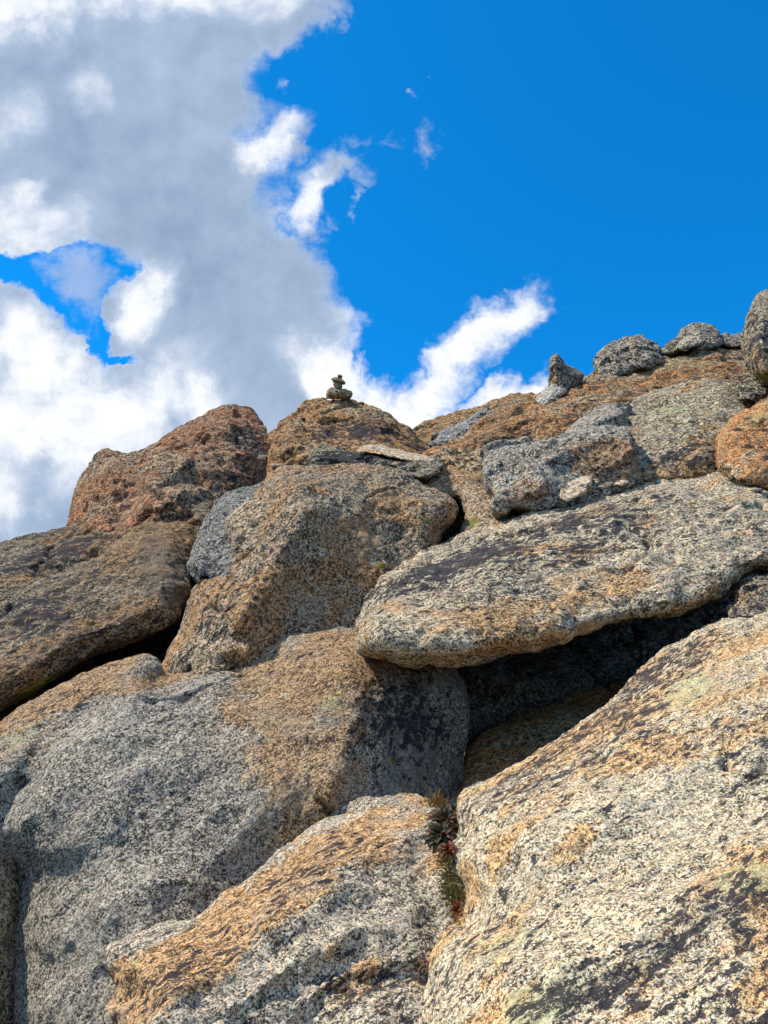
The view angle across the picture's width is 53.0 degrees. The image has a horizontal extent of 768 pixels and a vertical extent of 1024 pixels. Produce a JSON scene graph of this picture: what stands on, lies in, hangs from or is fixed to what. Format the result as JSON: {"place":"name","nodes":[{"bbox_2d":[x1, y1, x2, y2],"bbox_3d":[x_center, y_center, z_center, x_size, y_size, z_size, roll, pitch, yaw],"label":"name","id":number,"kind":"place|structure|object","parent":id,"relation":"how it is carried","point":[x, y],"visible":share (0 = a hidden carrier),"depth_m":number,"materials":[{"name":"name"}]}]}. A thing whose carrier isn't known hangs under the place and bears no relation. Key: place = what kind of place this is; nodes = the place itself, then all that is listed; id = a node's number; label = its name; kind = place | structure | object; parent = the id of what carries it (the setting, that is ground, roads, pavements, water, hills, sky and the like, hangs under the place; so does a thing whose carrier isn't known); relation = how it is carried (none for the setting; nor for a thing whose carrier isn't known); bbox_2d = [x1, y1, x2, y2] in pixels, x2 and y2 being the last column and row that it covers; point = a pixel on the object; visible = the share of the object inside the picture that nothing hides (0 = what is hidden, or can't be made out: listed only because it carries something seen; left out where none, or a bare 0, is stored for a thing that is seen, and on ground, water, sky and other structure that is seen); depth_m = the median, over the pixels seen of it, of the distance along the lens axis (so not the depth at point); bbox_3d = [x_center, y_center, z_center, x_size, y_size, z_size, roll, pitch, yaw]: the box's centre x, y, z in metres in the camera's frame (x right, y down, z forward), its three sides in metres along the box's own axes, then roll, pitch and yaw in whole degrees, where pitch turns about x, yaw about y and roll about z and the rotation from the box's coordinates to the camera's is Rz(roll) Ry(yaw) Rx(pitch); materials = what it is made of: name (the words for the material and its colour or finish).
{"place":"outdoors","nodes":[
{"label":"outdoors","id":0,"kind":"place"},
{"bbox_2d":[0,0,767,541],"label":"sky","id":1,"kind":"structure","parent":0,"point":[205,205],"materials":[{"name":"blue"}]},
{"bbox_3d":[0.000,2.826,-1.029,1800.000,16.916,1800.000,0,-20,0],"label":"hillside","id":2,"kind":"structure","parent":0,"visible":0},
{"bbox_2d":[0,851,19,1023],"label":"boulder","id":3,"kind":"object","parent":2,"relation":"on","point":[9,891],"visible":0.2,"depth_m":3.73,"materials":[{"name":"stone"}]},
{"bbox_2d":[0,577,196,720],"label":"crevice","id":4,"kind":"object","parent":2,"relation":"on","point":[157,644],"visible":0.06,"depth_m":6.92,"materials":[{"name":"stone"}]},
{"bbox_2d":[0,501,214,711],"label":"boulder","id":5,"kind":"object","parent":2,"relation":"on","point":[72,595],"visible":0.88,"depth_m":6.30,"materials":[{"name":"brown stone"}]},
{"bbox_2d":[66,404,269,533],"bbox_3d":[-2.526,-0.646,9.682,2.468,3.174,3.470,8,-21,-20],"label":"boulder","id":6,"kind":"object","parent":5,"relation":"on","point":[211,456],"visible":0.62,"depth_m":8.68,"materials":[{"name":"stone"}]},
{"bbox_2d":[186,480,264,583],"bbox_3d":[-1.284,0.171,7.071,0.995,1.674,2.146,0,-20,0],"label":"boulder","id":7,"kind":"object","parent":2,"relation":"on","point":[211,556],"visible":0.39,"depth_m":6.52,"materials":[{"name":"grey stone"}]},
{"bbox_2d":[0,627,469,1023],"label":"boulder","id":8,"kind":"object","parent":2,"relation":"on","point":[141,792],"visible":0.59,"depth_m":4.01,"materials":[{"name":"grey stone"}]},
{"bbox_2d":[161,462,458,674],"bbox_3d":[-0.549,0.485,6.561,2.484,2.740,3.005,0,-20,0],"label":"boulder","id":9,"kind":"object","parent":8,"relation":"on","point":[335,542],"visible":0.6,"depth_m":5.83,"materials":[{"name":"brown stone"}]},
{"bbox_2d":[225,495,267,562],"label":"rock","id":10,"kind":"object","parent":9,"relation":"on","point":[245,521],"visible":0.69,"depth_m":6.20,"materials":[{"name":"beige stone"}]},
{"bbox_2d":[261,397,429,481],"bbox_3d":[-0.495,-0.829,10.574,2.641,2.723,2.805,0,-20,0],"label":"boulder","id":11,"kind":"object","parent":9,"relation":"on","point":[301,432],"visible":0.43,"depth_m":10.19,"materials":[{"name":"orange stone"}]},
{"bbox_2d":[326,387,352,398],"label":"cairn stone","id":12,"kind":"object","parent":11,"relation":"on","point":[333,393],"visible":1,"depth_m":11.16,"materials":[{"name":"stone"}]},
{"bbox_2d":[333,382,342,389],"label":"cairn stone","id":13,"kind":"object","parent":12,"relation":"on","point":[336,385],"visible":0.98,"depth_m":11.20,"materials":[{"name":"stone"}]},
{"bbox_2d":[331,377,345,384],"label":"cairn stone","id":14,"kind":"object","parent":13,"relation":"on","point":[338,380],"visible":1,"depth_m":11.20,"materials":[{"name":"stone"}]},
{"bbox_2d":[307,444,444,480],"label":"rock","id":15,"kind":"object","parent":9,"relation":"on","point":[324,454],"visible":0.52,"depth_m":8.02,"materials":[{"name":"grey stone"}]},
{"bbox_2d":[357,444,434,461],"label":"rock","id":16,"kind":"object","parent":15,"relation":"on","point":[383,450],"visible":0.94,"depth_m":8.20,"materials":[{"name":"stone"}]},
{"bbox_2d":[354,470,767,668],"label":"boulder","id":17,"kind":"object","parent":8,"relation":"on","point":[495,589],"visible":0.88,"depth_m":4.96,"materials":[{"name":"beige stone"}]},
{"bbox_2d":[419,465,495,533],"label":"boulder","id":18,"kind":"object","parent":17,"relation":"on","point":[465,489],"visible":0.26,"depth_m":7.72,"materials":[{"name":"beige stone"}]},
{"bbox_2d":[440,500,464,543],"bbox_3d":[0.684,0.230,8.986,0.986,1.413,1.042,0,-20,0],"label":"crevice","id":19,"kind":"object","parent":18,"relation":"on","point":[454,528],"visible":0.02,"depth_m":8.65,"materials":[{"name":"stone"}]},
{"bbox_2d":[479,402,638,518],"bbox_3d":[1.853,-0.642,8.307,1.677,2.465,3.450,-7,-21,19],"label":"boulder","id":20,"kind":"object","parent":17,"relation":"on","point":[528,473],"visible":0.89,"depth_m":7.09,"materials":[{"name":"grey stone"}]},
{"bbox_2d":[559,475,592,501],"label":"rock","id":21,"kind":"object","parent":17,"relation":"on","point":[576,488],"visible":0.73,"depth_m":6.56,"materials":[{"name":"stone"}]},
{"bbox_2d":[615,480,628,485],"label":"rock","id":22,"kind":"object","parent":17,"relation":"on","point":[622,483],"visible":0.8,"depth_m":6.94,"materials":[{"name":"stone"}]},
{"bbox_2d":[727,475,733,481],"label":"pebble","id":23,"kind":"object","parent":17,"relation":"on","point":[730,478],"visible":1,"depth_m":6.60,"materials":[{"name":"grey stone"}]},
{"bbox_2d":[715,400,767,490],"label":"boulder","id":24,"kind":"object","parent":17,"relation":"on","point":[741,449],"visible":0.91,"depth_m":7.00,"materials":[{"name":"orange stone"}]},
{"bbox_2d":[740,289,767,386],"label":"boulder","id":25,"kind":"object","parent":24,"relation":"on","point":[754,342],"visible":1,"depth_m":9.16,"materials":[{"name":"stone"}]},
{"bbox_2d":[752,488,762,492],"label":"pebble","id":26,"kind":"object","parent":17,"relation":"on","point":[757,490],"visible":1,"depth_m":6.38,"materials":[{"name":"grey stone"}]},
{"bbox_2d":[102,793,465,1023],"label":"boulder","id":27,"kind":"object","parent":2,"relation":"on","point":[337,916],"visible":0.73,"depth_m":2.68,"materials":[{"name":"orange stone"}]},
{"bbox_2d":[421,786,454,807],"bbox_3d":[0.256,1.411,3.725,0.177,0.160,0.123,0,-20,0],"label":"grass tuft","id":28,"kind":"object","parent":27,"relation":"on","point":[439,802],"visible":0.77,"depth_m":3.73,"materials":[{"name":"brown plant"}]},
{"bbox_2d":[423,822,457,853],"bbox_3d":[0.241,1.349,3.183,0.157,0.126,0.111,0,-20,0],"label":"leafy plant","id":29,"kind":"object","parent":27,"relation":"on","point":[443,832],"visible":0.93,"depth_m":3.17,"materials":[{"name":"green plant"}]},
{"bbox_2d":[427,804,458,832],"bbox_3d":[0.273,1.394,3.467,0.178,0.149,0.129,0,-20,0],"label":"leafy plant","id":30,"kind":"object","parent":27,"relation":"on","point":[446,813],"visible":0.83,"depth_m":3.45,"materials":[{"name":"green plant"}]},
{"bbox_2d":[430,878,465,917],"bbox_3d":[0.255,1.410,2.818,0.161,0.143,0.107,7,-21,-20],"label":"grass tuft","id":31,"kind":"object","parent":27,"relation":"on","point":[453,895],"visible":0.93,"depth_m":2.83,"materials":[{"name":"green plant"}]},
{"bbox_2d":[438,840,458,859],"bbox_3d":[0.249,1.321,3.005,0.082,0.071,0.066,0,-20,0],"label":"leafy plant","id":32,"kind":"object","parent":27,"relation":"on","point":[448,851],"visible":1,"depth_m":2.99,"materials":[{"name":"red plant"}]},
{"bbox_2d":[434,855,464,889],"bbox_3d":[0.248,1.383,2.908,0.135,0.160,0.122,0,-20,0],"label":"grass tuft","id":33,"kind":"object","parent":27,"relation":"on","point":[446,876],"visible":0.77,"depth_m":2.91,"materials":[{"name":"green plant"}]},
{"bbox_2d":[448,802,456,809],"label":"leafy plant","id":34,"kind":"object","parent":27,"relation":"on","point":[453,805],"visible":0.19,"depth_m":3.70,"materials":[{"name":"green plant"}]},
{"bbox_2d":[450,672,635,803],"bbox_3d":[1.528,1.522,5.679,1.726,1.576,3.818,-11,-23,27],"label":"boulder","id":35,"kind":"object","parent":2,"relation":"on","point":[508,743],"visible":0.2,"depth_m":5.29,"materials":[{"name":"brown stone"}]},
{"bbox_2d":[417,612,767,1023],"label":"boulder","id":36,"kind":"object","parent":2,"relation":"on","point":[610,862],"visible":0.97,"depth_m":2.53,"materials":[{"name":"stone"}]},
{"bbox_2d":[429,838,457,876],"bbox_3d":[0.254,1.346,2.982,0.172,0.150,0.110,0,-20,0],"label":"grass tuft","id":37,"kind":"object","parent":36,"relation":"on","point":[446,860],"visible":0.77,"depth_m":2.98,"materials":[{"name":"plant"}]},
{"bbox_2d":[448,898,463,923],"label":"leafy plant","id":38,"kind":"object","parent":36,"relation":"on","point":[456,906],"visible":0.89,"depth_m":2.78,"materials":[{"name":"red plant"}]},
{"bbox_2d":[443,907,468,931],"bbox_3d":[0.264,1.445,2.688,0.116,0.122,0.087,0,-20,0],"label":"grass tuft","id":39,"kind":"object","parent":36,"relation":"on","point":[456,920],"visible":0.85,"depth_m":2.69,"materials":[{"name":"beige plant"}]},
{"bbox_2d":[725,573,767,617],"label":"rock","id":40,"kind":"object","parent":36,"relation":"on","point":[751,597],"visible":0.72,"depth_m":4.76,"materials":[{"name":"grey stone"}]},
{"bbox_2d":[423,346,767,475],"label":"boulder","id":41,"kind":"object","parent":2,"relation":"on","point":[532,418],"visible":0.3,"depth_m":10.53,"materials":[{"name":"orange stone"}]},
{"bbox_2d":[412,392,534,445],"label":"boulder","id":42,"kind":"object","parent":41,"relation":"on","point":[425,430],"visible":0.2,"depth_m":12.75,"materials":[{"name":"orange stone"}]},
{"bbox_2d":[428,409,493,447],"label":"rock","id":43,"kind":"object","parent":42,"relation":"on","point":[447,434],"visible":0.52,"depth_m":11.18,"materials":[{"name":"grey stone"}]},
{"bbox_2d":[535,384,566,404],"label":"rock","id":44,"kind":"object","parent":41,"relation":"on","point":[550,394],"visible":0.79,"depth_m":10.81,"materials":[{"name":"grey stone"}]},
{"bbox_2d":[548,353,583,390],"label":"rock","id":45,"kind":"object","parent":41,"relation":"on","point":[564,375],"visible":0.86,"depth_m":11.23,"materials":[{"name":"grey stone"}]},
{"bbox_2d":[593,334,664,376],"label":"rock","id":46,"kind":"object","parent":41,"relation":"on","point":[624,356],"visible":0.91,"depth_m":12.67,"materials":[{"name":"grey stone"}]},
{"bbox_2d":[662,337,681,354],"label":"rock","id":47,"kind":"object","parent":41,"relation":"on","point":[669,347],"visible":0.67,"depth_m":13.27,"materials":[{"name":"stone"}]},
{"bbox_2d":[675,330,707,350],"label":"rock","id":48,"kind":"object","parent":41,"relation":"on","point":[694,339],"visible":1,"depth_m":13.00,"materials":[{"name":"beige stone"}]},
{"bbox_2d":[676,322,722,350],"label":"rock","id":49,"kind":"object","parent":41,"relation":"on","point":[711,332],"visible":0.72,"depth_m":13.74,"materials":[{"name":"grey stone"}]},
{"bbox_2d":[720,332,741,347],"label":"rock","id":50,"kind":"object","parent":41,"relation":"on","point":[730,340],"visible":0.48,"depth_m":13.90,"materials":[{"name":"grey stone"}]},
{"bbox_2d":[456,593,735,746],"bbox_3d":[1.962,1.357,7.134,3.993,1.746,1.863,5,-21,-13],"label":"boulder","id":51,"kind":"object","parent":2,"relation":"on","point":[504,688],"visible":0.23,"depth_m":6.23,"materials":[{"name":"stone"}]},
{"bbox_2d":[625,376,755,486],"bbox_3d":[3.335,-0.921,9.112,1.972,2.804,3.652,-18,-26,40],"label":"boulder","id":52,"kind":"object","parent":2,"relation":"on","point":[675,428],"visible":0.41,"depth_m":8.21,"materials":[{"name":"grey stone"}]},
{"bbox_2d":[735,377,767,401],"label":"rock","id":53,"kind":"object","parent":52,"relation":"on","point":[753,389],"visible":0.99,"depth_m":8.81,"materials":[{"name":"grey stone"}]}
]}

